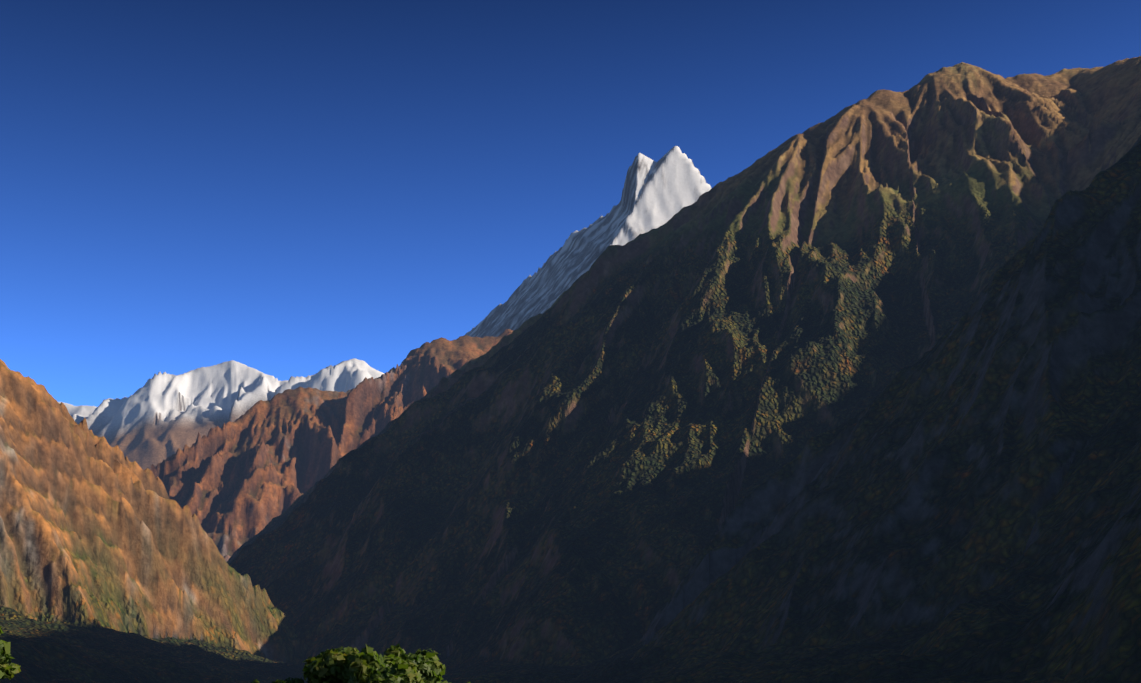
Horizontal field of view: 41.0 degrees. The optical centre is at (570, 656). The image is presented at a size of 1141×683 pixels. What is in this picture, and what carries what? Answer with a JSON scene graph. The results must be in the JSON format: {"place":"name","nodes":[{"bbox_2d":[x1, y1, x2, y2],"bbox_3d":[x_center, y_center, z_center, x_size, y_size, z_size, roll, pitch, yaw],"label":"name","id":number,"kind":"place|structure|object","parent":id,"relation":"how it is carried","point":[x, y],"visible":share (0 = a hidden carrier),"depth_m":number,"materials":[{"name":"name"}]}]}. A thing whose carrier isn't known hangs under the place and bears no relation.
{"place":"outdoors","nodes":[
{"label":"outdoors","id":0,"kind":"place"},
{"bbox_2d":[0,56,1140,682],"bbox_3d":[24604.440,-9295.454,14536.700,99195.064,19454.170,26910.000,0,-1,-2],"label":"mountains","id":1,"kind":"structure","parent":0,"point":[850,394],"depth_m":4015.88,"materials":[{"name":"brown stone"}]},
{"bbox_2d":[0,640,14,665],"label":"tree","id":2,"kind":"object","parent":1,"relation":"on","point":[5,657],"visible":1,"depth_m":235.90,"materials":[{"name":"green plant"}]},
{"bbox_2d":[0,663,20,679],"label":"tree","id":3,"kind":"object","parent":1,"relation":"on","point":[11,670],"visible":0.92,"depth_m":252.44,"materials":[{"name":"green plant"}]},
{"bbox_2d":[272,677,309,682],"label":"tree","id":4,"kind":"object","parent":1,"relation":"on","point":[295,680],"visible":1,"depth_m":297.17,"materials":[{"name":"green plant"}]},
{"bbox_2d":[302,648,346,682],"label":"tree","id":5,"kind":"object","parent":1,"relation":"on","point":[327,668],"visible":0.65,"depth_m":287.83,"materials":[{"name":"green plant"}]},
{"bbox_2d":[315,646,358,658],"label":"tree","id":6,"kind":"object","parent":1,"relation":"on","point":[340,650],"visible":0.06,"depth_m":298.74,"materials":[{"name":"green plant"}]},
{"bbox_2d":[336,645,398,682],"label":"tree","id":7,"kind":"object","parent":1,"relation":"on","point":[367,653],"visible":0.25,"depth_m":286.43,"materials":[{"name":"green plant"}]},
{"bbox_2d":[347,657,423,682],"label":"tree","id":8,"kind":"object","parent":1,"relation":"on","point":[373,672],"visible":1,"depth_m":280.09,"materials":[{"name":"green plant"}]},
{"bbox_2d":[383,656,401,663],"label":"tree","id":9,"kind":"object","parent":1,"relation":"on","point":[399,661],"depth_m":293.84,"materials":[{"name":"green plant"}]},
{"bbox_2d":[383,644,445,682],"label":"tree","id":10,"kind":"object","parent":1,"relation":"on","point":[430,667],"visible":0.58,"depth_m":308.73,"materials":[{"name":"green plant"}]},
{"bbox_2d":[0,0,1140,406],"label":"sky","id":11,"kind":"structure","parent":0,"point":[280,189],"materials":[{"name":"blue"}]}
]}

